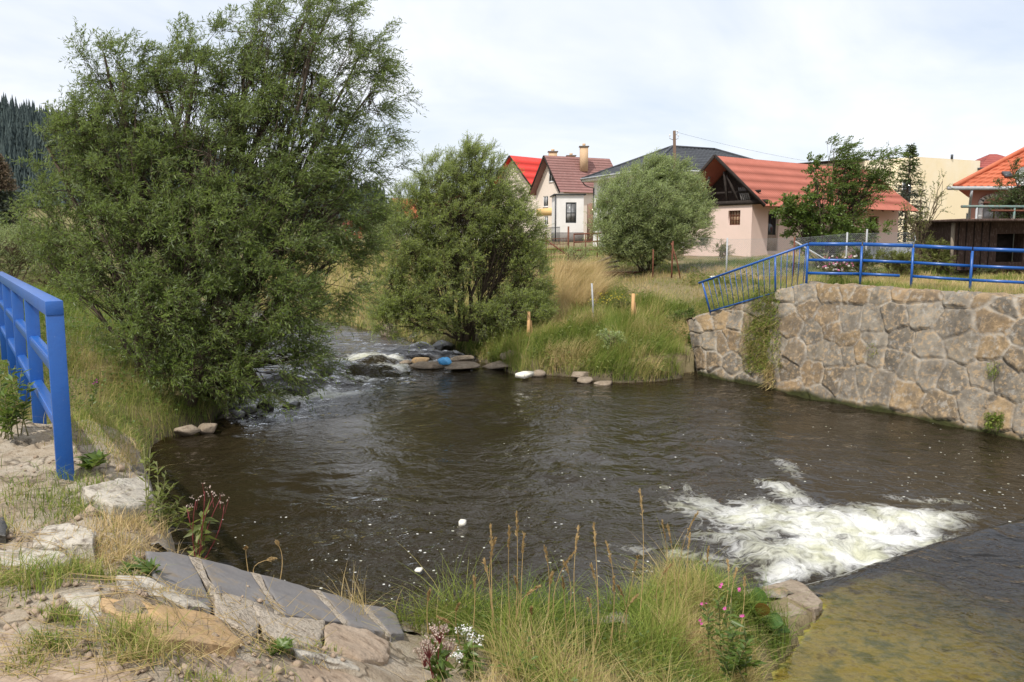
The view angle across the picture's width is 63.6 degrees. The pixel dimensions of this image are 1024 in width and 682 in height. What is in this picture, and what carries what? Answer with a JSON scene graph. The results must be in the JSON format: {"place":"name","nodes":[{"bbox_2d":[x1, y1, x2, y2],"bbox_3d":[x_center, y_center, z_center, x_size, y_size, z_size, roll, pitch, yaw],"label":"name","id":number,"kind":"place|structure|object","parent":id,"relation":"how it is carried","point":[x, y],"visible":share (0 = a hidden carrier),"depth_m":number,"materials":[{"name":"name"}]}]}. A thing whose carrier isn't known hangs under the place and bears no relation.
{"place":"outdoors","nodes":[
{"label":"outdoors","id":0,"kind":"place"},
{"bbox_2d":[0,454,345,681],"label":"gravel","id":1,"kind":"structure","parent":0,"point":[298,663],"depth_m":3.28,"materials":[{"name":"gravel"}]},
{"bbox_2d":[0,205,1023,681],"bbox_3d":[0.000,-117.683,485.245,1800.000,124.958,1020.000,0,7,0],"label":"ground","id":2,"kind":"structure","parent":0,"point":[402,665],"depth_m":5.71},
{"bbox_2d":[0,517,8,544],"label":"ledge stone","id":3,"kind":"object","parent":2,"relation":"on","point":[4,533],"visible":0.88,"depth_m":4.06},
{"bbox_2d":[0,153,35,254],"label":"spruce tree","id":4,"kind":"object","parent":2,"relation":"on","point":[6,193],"visible":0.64,"depth_m":68.84,"materials":[{"name":"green plant"}]},
{"bbox_2d":[0,360,37,439],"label":"railing weed","id":5,"kind":"object","parent":2,"relation":"on","point":[8,416],"visible":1,"depth_m":6.37,"materials":[{"name":"green plant"}]},
{"bbox_2d":[0,221,68,280],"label":"hedge bush","id":6,"kind":"object","parent":2,"relation":"on","point":[14,259],"visible":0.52,"depth_m":39.88,"materials":[{"name":"green plant"}]},
{"bbox_2d":[0,548,71,578],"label":"flat stone","id":7,"kind":"object","parent":2,"relation":"on","point":[16,554],"visible":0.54,"depth_m":3.85,"materials":[{"name":"stone"}]},
{"bbox_2d":[0,271,73,480],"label":"blue railing","id":8,"kind":"object","parent":2,"relation":"on","point":[17,331],"visible":0.83,"depth_m":6.39,"materials":[{"name":"metal"}]},
{"bbox_2d":[6,250,107,292],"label":"hedge bush","id":9,"kind":"object","parent":2,"relation":"on","point":[42,275],"visible":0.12,"depth_m":43.81,"materials":[{"name":"green plant"}]},
{"bbox_2d":[32,523,95,564],"bbox_3d":[-2.230,1.039,4.118,0.292,0.158,0.405,-3,8,-24],"label":"ledge stone","id":10,"kind":"object","parent":2,"relation":"on","point":[72,543],"visible":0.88,"depth_m":4.05,"materials":[{"name":"stone"}]},
{"bbox_2d":[0,627,134,681],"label":"flat stone","id":11,"kind":"object","parent":2,"relation":"on","point":[59,676],"visible":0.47,"depth_m":2.86,"materials":[{"name":"stone"}]},
{"bbox_2d":[62,592,102,629],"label":"flat stone","id":12,"kind":"object","parent":2,"relation":"on","point":[92,601],"visible":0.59,"depth_m":3.33,"materials":[{"name":"stone"}]},
{"bbox_2d":[75,450,111,472],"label":"green weed","id":13,"kind":"object","parent":2,"relation":"on","point":[92,460],"visible":0.99,"depth_m":5.39,"materials":[{"name":"green plant"}]},
{"bbox_2d":[81,476,152,522],"bbox_3d":[-2.326,0.999,5.036,0.401,0.340,0.990,0,7,0],"label":"ledge stone","id":14,"kind":"object","parent":2,"relation":"on","point":[131,486],"visible":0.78,"depth_m":4.80,"materials":[{"name":"stone"}]},
{"bbox_2d":[0,281,245,468],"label":"bank grass","id":15,"kind":"structure","parent":2,"relation":"on","point":[89,358],"depth_m":17.78,"materials":[{"name":"plant"}]},
{"bbox_2d":[118,555,161,576],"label":"green weed","id":16,"kind":"object","parent":2,"relation":"on","point":[147,565],"visible":0.82,"depth_m":3.78,"materials":[{"name":"green plant"}]},
{"bbox_2d":[130,456,175,552],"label":"ledge wall","id":17,"kind":"structure","parent":2,"relation":"on","point":[155,538],"depth_m":4.70,"materials":[{"name":"stone"}]},
{"bbox_2d":[116,575,210,613],"bbox_3d":[-1.500,1.164,3.524,0.440,0.293,0.214,0,7,0],"label":"ledge stone","id":18,"kind":"object","parent":2,"relation":"on","point":[181,599],"visible":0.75,"depth_m":3.50,"materials":[{"name":"stone"}]},
{"bbox_2d":[138,444,192,531],"bbox_3d":[-2.051,0.829,4.688,0.364,0.491,0.330,5,8,34],"label":"bank herb","id":19,"kind":"object","parent":2,"relation":"on","point":[157,501],"visible":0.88,"depth_m":4.70,"materials":[{"name":"green plant"}]},
{"bbox_2d":[100,598,244,656],"bbox_3d":[-1.353,1.228,3.323,0.435,0.381,0.551,-7,10,-44],"label":"flat stone","id":20,"kind":"object","parent":2,"relation":"on","point":[208,642],"visible":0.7,"depth_m":3.25,"materials":[{"name":"beige stone"}]},
{"bbox_2d":[0,401,347,681],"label":"ledge grass","id":21,"kind":"structure","parent":2,"relation":"on","point":[148,646],"depth_m":3.66,"materials":[{"name":"plant"}]},
{"bbox_2d":[0,500,347,681],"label":"straw","id":22,"kind":"object","parent":2,"relation":"on","point":[146,659],"visible":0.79,"depth_m":3.23,"materials":[{"name":"beige plant"}]},
{"bbox_2d":[0,91,387,222],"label":"spruce forest","id":23,"kind":"object","parent":2,"relation":"on","point":[18,137],"visible":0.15,"depth_m":340.40,"materials":[{"name":"plant"}]},
{"bbox_2d":[151,652,259,681],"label":"flat stone","id":24,"kind":"object","parent":2,"relation":"on","point":[238,663],"visible":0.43,"depth_m":3.10,"materials":[{"name":"stone"}]},
{"bbox_2d":[182,483,228,559],"bbox_3d":[-1.668,1.007,4.415,0.241,0.584,0.218,1,7,8],"label":"red stem weed","id":25,"kind":"object","parent":2,"relation":"on","point":[200,530],"visible":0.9,"depth_m":4.44,"materials":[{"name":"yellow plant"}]},
{"bbox_2d":[0,0,429,424],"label":"willow tree","id":26,"kind":"object","parent":2,"relation":"on","point":[217,327],"visible":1,"depth_m":18.51,"materials":[{"name":"green plant"}]},
{"bbox_2d":[215,410,244,419],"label":"river stone","id":27,"kind":"object","parent":2,"relation":"on","point":[229,414],"visible":0.56,"depth_m":18.79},
{"bbox_2d":[213,594,260,641],"bbox_3d":[-1.200,1.285,3.649,0.216,0.280,0.397,-3,7,-20],"label":"rock","id":28,"kind":"object","parent":2,"relation":"on","point":[247,614],"visible":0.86,"depth_m":3.60,"materials":[{"name":"stone"}]},
{"bbox_2d":[266,636,294,655],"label":"green weed","id":29,"kind":"object","parent":2,"relation":"on","point":[283,643],"visible":0.88,"depth_m":3.44,"materials":[{"name":"green plant"}]},
{"bbox_2d":[253,604,324,654],"bbox_3d":[-1.044,1.409,3.836,0.330,0.359,0.547,-1,7,-9],"label":"rock","id":30,"kind":"object","parent":2,"relation":"on","point":[304,627],"visible":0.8,"depth_m":3.77,"materials":[{"name":"stone"}]},
{"bbox_2d":[285,660,365,681],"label":"flat stone","id":31,"kind":"object","parent":2,"relation":"on","point":[303,672],"visible":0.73,"depth_m":3.49,"materials":[{"name":"stone"}]},
{"bbox_2d":[292,648,359,670],"bbox_3d":[-0.819,1.455,3.661,0.340,0.299,0.139,-6,9,-38],"label":"mortar lump","id":32,"kind":"object","parent":2,"relation":"on","point":[333,663],"visible":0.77,"depth_m":3.61,"materials":[{"name":"stone"}]},
{"bbox_2d":[305,194,359,236],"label":"tree","id":33,"kind":"object","parent":2,"relation":"on","point":[329,214],"visible":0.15,"depth_m":78.78,"materials":[{"name":"green plant"}]},
{"bbox_2d":[324,623,390,665],"bbox_3d":[-0.769,1.555,4.059,0.323,0.363,0.543,0,7,0],"label":"flat stone","id":34,"kind":"object","parent":2,"relation":"on","point":[364,645],"visible":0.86,"depth_m":4.01,"materials":[{"name":"stone"}]},
{"bbox_2d":[351,196,390,233],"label":"tree","id":35,"kind":"object","parent":2,"relation":"on","point":[381,217],"visible":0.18,"depth_m":80.64,"materials":[{"name":"green plant"}]},
{"bbox_2d":[251,238,534,356],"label":"field grass","id":36,"kind":"structure","parent":2,"relation":"on","point":[339,269],"depth_m":43.21,"materials":[{"name":"plant"}]},
{"bbox_2d":[137,303,680,440],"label":"edge grass","id":37,"kind":"structure","parent":2,"relation":"on","point":[163,434],"depth_m":23.74,"materials":[{"name":"plant"}]},
{"bbox_2d":[413,621,456,681],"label":"mauve flower plant","id":38,"kind":"object","parent":2,"relation":"on","point":[439,657],"visible":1,"depth_m":3.87,"materials":[{"name":"green plant"}]},
{"bbox_2d":[433,340,454,349],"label":"river stone","id":39,"kind":"object","parent":2,"relation":"on","point":[444,345],"visible":0.54,"depth_m":29.24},
{"bbox_2d":[362,129,560,351],"bbox_3d":[-1.669,-3.314,27.630,6.775,7.372,4.034,0,7,0],"label":"young willow","id":40,"kind":"object","parent":2,"relation":"on","point":[485,221],"visible":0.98,"depth_m":27.16,"materials":[{"name":"green plant"}]},
{"bbox_2d":[449,623,487,681],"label":"white flower plant","id":41,"kind":"object","parent":2,"relation":"on","point":[459,658],"visible":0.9,"depth_m":4.29,"materials":[{"name":"green plant"}]},
{"bbox_2d":[307,564,660,681],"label":"dry grass","id":42,"kind":"structure","parent":2,"relation":"on","point":[491,655],"depth_m":4.50,"materials":[{"name":"plant"}]},
{"bbox_2d":[482,361,508,368],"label":"river stone","id":43,"kind":"object","parent":2,"relation":"on","point":[497,365],"visible":0.41,"depth_m":25.51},
{"bbox_2d":[489,537,501,649],"bbox_3d":[-0.095,1.398,4.515,0.065,0.765,0.206,1,7,8],"label":"seed stalk","id":44,"kind":"object","parent":2,"relation":"on","point":[493,546],"visible":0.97,"depth_m":4.46,"materials":[{"name":"plant"}]},
{"bbox_2d":[506,525,510,630],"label":"seed stalk","id":45,"kind":"object","parent":2,"relation":"on","point":[508,533],"visible":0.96,"depth_m":4.48,"materials":[{"name":"plant"}]},
{"bbox_2d":[514,511,518,635],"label":"seed stalk","id":46,"kind":"object","parent":2,"relation":"on","point":[517,529],"visible":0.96,"depth_m":4.61,"materials":[{"name":"plant"}]},
{"bbox_2d":[488,149,575,235],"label":"gabled house","id":47,"kind":"structure","parent":2,"relation":"on","point":[529,165],"depth_m":115.95,"materials":[{"name":"tile"}]},
{"bbox_2d":[545,226,568,262],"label":"rusty gate","id":48,"kind":"structure","parent":2,"relation":"on","point":[557,244],"depth_m":43.29,"materials":[{"name":"metal"}]},
{"bbox_2d":[550,194,585,241],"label":"annex","id":49,"kind":"object","parent":2,"relation":"on","point":[567,210],"visible":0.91,"depth_m":85.16,"materials":[{"name":"white paint"}]},
{"bbox_2d":[566,202,575,222],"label":"window","id":50,"kind":"structure","parent":49,"relation":"in","point":[570,206],"depth_m":85.14,"materials":[{"name":"grey glass"}]},
{"bbox_2d":[529,143,612,239],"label":"gabled house","id":51,"kind":"structure","parent":2,"relation":"on","point":[559,174],"depth_m":99.23,"materials":[{"name":"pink paint"}]},
{"bbox_2d":[563,240,596,264],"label":"bush","id":52,"kind":"object","parent":2,"relation":"on","point":[580,255],"visible":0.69,"depth_m":39.74,"materials":[{"name":"green plant"}]},
{"bbox_2d":[301,517,869,681],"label":"mound grass","id":53,"kind":"structure","parent":2,"relation":"on","point":[664,632],"depth_m":5.16,"materials":[{"name":"plant"}]},
{"bbox_2d":[713,620,766,681],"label":"green weed","id":54,"kind":"object","parent":53,"relation":"on","point":[734,663],"visible":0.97,"depth_m":5.13,"materials":[{"name":"green plant"}]},
{"bbox_2d":[573,232,603,257],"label":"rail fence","id":55,"kind":"object","parent":2,"relation":"on","point":[574,241],"visible":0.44,"depth_m":46.40,"materials":[{"name":"metal"}]},
{"bbox_2d":[410,266,768,381],"bbox_3d":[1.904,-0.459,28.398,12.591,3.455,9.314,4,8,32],"label":"bank grass","id":56,"kind":"structure","parent":2,"relation":"on","point":[640,323],"depth_m":25.71,"materials":[{"name":"plant"}]},
{"bbox_2d":[587,203,592,242],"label":"brick outbuilding","id":57,"kind":"structure","parent":2,"relation":"on","point":[591,218],"depth_m":79.44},
{"bbox_2d":[544,247,636,311],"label":"golden grass","id":58,"kind":"structure","parent":2,"relation":"on","point":[578,278],"depth_m":31.68,"materials":[{"name":"plant"}]},
{"bbox_2d":[428,575,784,681],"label":"grass","id":59,"kind":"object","parent":2,"relation":"on","point":[570,632],"visible":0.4,"depth_m":4.81,"materials":[{"name":"green plant"}]},
{"bbox_2d":[400,587,822,634],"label":"abutment wall","id":60,"kind":"structure","parent":2,"relation":"on","point":[786,591],"depth_m":7.27,"materials":[{"name":"stone"}]},
{"bbox_2d":[145,551,403,641],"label":"slab wall","id":61,"kind":"structure","parent":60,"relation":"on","point":[232,580],"depth_m":4.24,"materials":[{"name":"grey stone"}]},
{"bbox_2d":[596,328,627,348],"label":"thistle","id":62,"kind":"object","parent":2,"relation":"on","point":[608,337],"visible":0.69,"depth_m":24.31,"materials":[{"name":"green plant"}]},
{"bbox_2d":[587,292,637,310],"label":"yellow weed","id":63,"kind":"object","parent":2,"relation":"on","point":[620,301],"visible":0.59,"depth_m":28.66,"materials":[{"name":"green plant"}]},
{"bbox_2d":[601,271,655,276],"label":"rusty beam","id":64,"kind":"structure","parent":2,"relation":"on","point":[622,272],"depth_m":35.83,"materials":[{"name":"metal"}]},
{"bbox_2d":[638,488,643,621],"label":"seed stalk","id":65,"kind":"object","parent":2,"relation":"on","point":[640,500],"visible":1,"depth_m":5.55,"materials":[{"name":"plant"}]},
{"bbox_2d":[583,147,719,272],"bbox_3d":[5.974,-5.510,34.842,6.028,5.432,4.172,0,7,0],"label":"round willow","id":66,"kind":"object","parent":2,"relation":"on","point":[657,222],"visible":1,"depth_m":34.43,"materials":[{"name":"green plant"}]},
{"bbox_2d":[580,145,752,247],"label":"white house","id":67,"kind":"structure","parent":2,"relation":"on","point":[702,156],"depth_m":63.35,"materials":[{"name":"tile"}]},
{"bbox_2d":[665,304,698,325],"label":"bank bush","id":68,"kind":"object","parent":2,"relation":"on","point":[690,312],"visible":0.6,"depth_m":27.37,"materials":[{"name":"green plant"}]},
{"bbox_2d":[378,247,1023,338],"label":"meadow grass","id":69,"kind":"structure","parent":2,"relation":"on","point":[1001,276],"depth_m":31.96,"materials":[{"name":"plant"}]},
{"bbox_2d":[698,583,743,667],"bbox_3d":[1.374,1.837,5.455,0.284,0.562,0.405,4,8,28],"label":"pink flower plant","id":70,"kind":"object","parent":2,"relation":"on","point":[725,611],"visible":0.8,"depth_m":5.40,"materials":[{"name":"green plant"}]},
{"bbox_2d":[712,238,735,261],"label":"meadow weed","id":71,"kind":"object","parent":2,"relation":"on","point":[723,248],"visible":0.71,"depth_m":39.21,"materials":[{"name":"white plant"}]},
{"bbox_2d":[746,587,789,636],"bbox_3d":[1.955,2.202,6.445,0.329,0.410,0.432,4,8,32],"label":"dock plant","id":72,"kind":"object","parent":2,"relation":"on","point":[775,617],"visible":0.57,"depth_m":6.49,"materials":[{"name":"green plant"}]},
{"bbox_2d":[751,588,806,619],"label":"sill stone","id":73,"kind":"object","parent":2,"relation":"on","point":[792,606],"visible":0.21,"depth_m":7.11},
{"bbox_2d":[762,579,822,622],"bbox_3d":[2.619,2.424,7.493,0.400,0.312,0.582,-4,8,-31],"label":"boulder","id":74,"kind":"object","parent":2,"relation":"on","point":[800,589],"visible":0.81,"depth_m":7.40,"materials":[{"name":"stone"}]},
{"bbox_2d":[670,154,918,256],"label":"house","id":75,"kind":"structure","parent":2,"relation":"on","point":[744,189],"depth_m":43.19,"materials":[{"name":"paint"}]},
{"bbox_2d":[730,210,739,224],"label":"window","id":76,"kind":"structure","parent":75,"relation":"in","point":[734,215],"depth_m":42.62,"materials":[{"name":"glass"}]},
{"bbox_2d":[767,211,777,250],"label":"door","id":77,"kind":"structure","parent":75,"relation":"in","point":[772,227],"depth_m":42.68,"materials":[{"name":"grey glass"}]},
{"bbox_2d":[679,229,915,276],"bbox_3d":[11.794,-3.421,33.468,9.719,2.218,1.758,1,7,6],"label":"wire fence","id":78,"kind":"object","parent":2,"relation":"on","point":[794,246],"visible":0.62,"depth_m":33.12,"materials":[{"name":"metal"}]},
{"bbox_2d":[765,151,895,267],"bbox_3d":[13.389,-5.458,34.624,5.527,4.936,2.217,0,7,0],"label":"oak sapling","id":79,"kind":"object","parent":2,"relation":"on","point":[806,209],"visible":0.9,"depth_m":34.45,"materials":[{"name":"green plant"}]},
{"bbox_2d":[816,251,857,278],"bbox_3d":[12.014,-2.688,30.491,1.555,1.290,1.772,2,7,17],"label":"rose bush","id":80,"kind":"object","parent":2,"relation":"on","point":[838,267],"visible":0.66,"depth_m":30.22,"materials":[{"name":"green plant"}]},
{"bbox_2d":[686,281,1023,440],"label":"stone wall","id":81,"kind":"structure","parent":2,"relation":"on","point":[935,349],"depth_m":19.54,"materials":[{"name":"stone"}]},
{"bbox_2d":[698,243,808,314],"bbox_3d":[6.785,-1.706,23.405,3.348,2.141,0.247,7,10,45],"label":"sloping railing","id":82,"kind":"object","parent":81,"relation":"on","point":[756,262],"visible":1,"depth_m":23.29,"materials":[{"name":"metal"}]},
{"bbox_2d":[735,284,1004,432],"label":"wall plants","id":83,"kind":"object","parent":81,"relation":"attached to","point":[761,359],"depth_m":22.67,"materials":[{"name":"green plant"}]},
{"bbox_2d":[805,242,1023,290],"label":"blue railing","id":84,"kind":"object","parent":81,"relation":"on","point":[912,262],"visible":0.88,"depth_m":21.09,"materials":[{"name":"metal"}]},
{"bbox_2d":[845,247,880,275],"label":"garden shrub","id":85,"kind":"object","parent":2,"relation":"on","point":[866,264],"visible":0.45,"depth_m":31.29,"materials":[{"name":"green plant"}]},
{"bbox_2d":[822,133,913,264],"bbox_3d":[15.196,-6.073,35.576,3.913,5.679,2.234,0,7,0],"label":"leaning tree","id":86,"kind":"object","parent":2,"relation":"on","point":[848,191],"visible":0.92,"depth_m":35.19,"materials":[{"name":"green plant"}]},
{"bbox_2d":[856,242,913,259],"bbox_3d":[17.310,-3.779,36.518,4.007,1.367,0.061,1,7,9],"label":"panel fence","id":87,"kind":"object","parent":2,"relation":"on","point":[872,248],"visible":0.09,"depth_m":36.60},
{"bbox_2d":[801,154,982,241],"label":"cream building","id":88,"kind":"structure","parent":2,"relation":"on","point":[956,170],"depth_m":66.49,"materials":[{"name":"paint"}]},
{"bbox_2d":[771,562,1023,681],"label":"weir","id":89,"kind":"object","parent":2,"relation":"on","point":[933,644],"visible":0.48,"depth_m":6.90,"materials":[{"name":"concrete"}]},
{"bbox_2d":[868,247,928,275],"bbox_3d":[14.416,-2.952,30.825,2.045,1.137,1.831,0,7,0],"label":"garden shrub","id":90,"kind":"object","parent":2,"relation":"on","point":[901,256],"visible":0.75,"depth_m":30.63,"materials":[{"name":"green plant"}]},
{"bbox_2d":[777,270,1022,293],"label":"wall top grass","id":91,"kind":"structure","parent":2,"relation":"on","point":[871,283],"depth_m":21.10,"materials":[{"name":"plant"}]},
{"bbox_2d":[893,143,932,242],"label":"spruce tree","id":92,"kind":"object","parent":2,"relation":"on","point":[908,174],"visible":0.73,"depth_m":54.95,"materials":[{"name":"green plant"}]},
{"bbox_2d":[895,170,954,271],"bbox_3d":[15.758,-4.636,31.688,2.189,3.960,1.293,0,7,0],"label":"sparse sapling","id":93,"kind":"object","parent":2,"relation":"on","point":[925,224],"visible":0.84,"depth_m":31.62,"materials":[{"name":"green plant"}]},
{"bbox_2d":[919,236,958,276],"bbox_3d":[15.928,-3.101,30.879,1.388,1.650,1.571,0,7,0],"label":"garden shrub","id":94,"kind":"object","parent":2,"relation":"on","point":[936,255],"visible":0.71,"depth_m":30.75,"materials":[{"name":"green plant"}]},
{"bbox_2d":[905,219,1023,275],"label":"dark shed","id":95,"kind":"structure","parent":2,"relation":"on","point":[992,233],"depth_m":30.83,"materials":[{"name":"wood"}]},
{"bbox_2d":[995,234,1012,261],"bbox_3d":[18.557,-3.532,31.505,1.000,1.100,0.040,0,7,0],"label":"doorway","id":96,"kind":"structure","parent":95,"relation":"in","point":[1003,240],"depth_m":31.47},
{"bbox_2d":[947,147,1023,218],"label":"rose house","id":97,"kind":"structure","parent":2,"relation":"on","point":[977,188],"depth_m":38.14,"materials":[{"name":"tile"}]},
{"bbox_2d":[982,203,1008,218],"bbox_3d":[22.400,-5.797,38.429,1.300,1.200,0.060,0,7,0],"label":"window","id":98,"kind":"structure","parent":97,"relation":"in","point":[986,215],"depth_m":38.43,"materials":[{"name":"glass"}]},
{"bbox_2d":[976,154,1004,167],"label":"house","id":99,"kind":"structure","parent":2,"relation":"on","point":[987,160],"depth_m":108.52,"materials":[{"name":"red tile"}]},
{"bbox_2d":[961,205,1023,261],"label":"pergola","id":100,"kind":"object","parent":2,"relation":"on","point":[1014,207],"visible":0.64,"depth_m":32.76,"materials":[{"name":"metal"}]},
{"bbox_2d":[985,157,1023,218],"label":"fruit tree","id":101,"kind":"object","parent":2,"relation":"on","point":[1016,197],"visible":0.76,"depth_m":33.41,"materials":[{"name":"green plant"}]},
{"bbox_2d":[0,0,1023,201],"label":"sky","id":102,"kind":"structure","parent":0,"point":[616,78],"materials":[{"name":"white"}]},
{"bbox_2d":[96,296,1023,624],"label":"river water","id":103,"kind":"structure","parent":0,"point":[376,466],"depth_m":13.81,"materials":[{"name":"liquid"}]},
{"bbox_2d":[173,424,200,435],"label":"river stone","id":104,"kind":"object","parent":103,"relation":"in","point":[188,430],"visible":0.99,"depth_m":16.91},
{"bbox_2d":[198,423,216,433],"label":"river stone","id":105,"kind":"object","parent":103,"relation":"in","point":[207,428],"visible":0.9,"depth_m":17.34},
{"bbox_2d":[267,386,317,395],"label":"river stone","id":106,"kind":"object","parent":103,"relation":"in","point":[307,391],"visible":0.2,"depth_m":21.56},
{"bbox_2d":[409,361,443,369],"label":"river stone","id":107,"kind":"object","parent":103,"relation":"on","point":[426,365],"visible":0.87,"depth_m":25.53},
{"bbox_2d":[442,361,479,369],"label":"river stone","id":108,"kind":"object","parent":103,"relation":"on","point":[460,365],"visible":0.89,"depth_m":25.27,"materials":[{"name":"stone"}]},
{"bbox_2d":[450,355,473,361],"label":"river stone","id":109,"kind":"object","parent":108,"relation":"on","point":[463,358],"visible":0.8,"depth_m":26.25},
{"bbox_2d":[806,518,1023,635],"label":"weir water","id":110,"kind":"structure","parent":0,"point":[984,566],"depth_m":8.35,"materials":[{"name":"liquid"}]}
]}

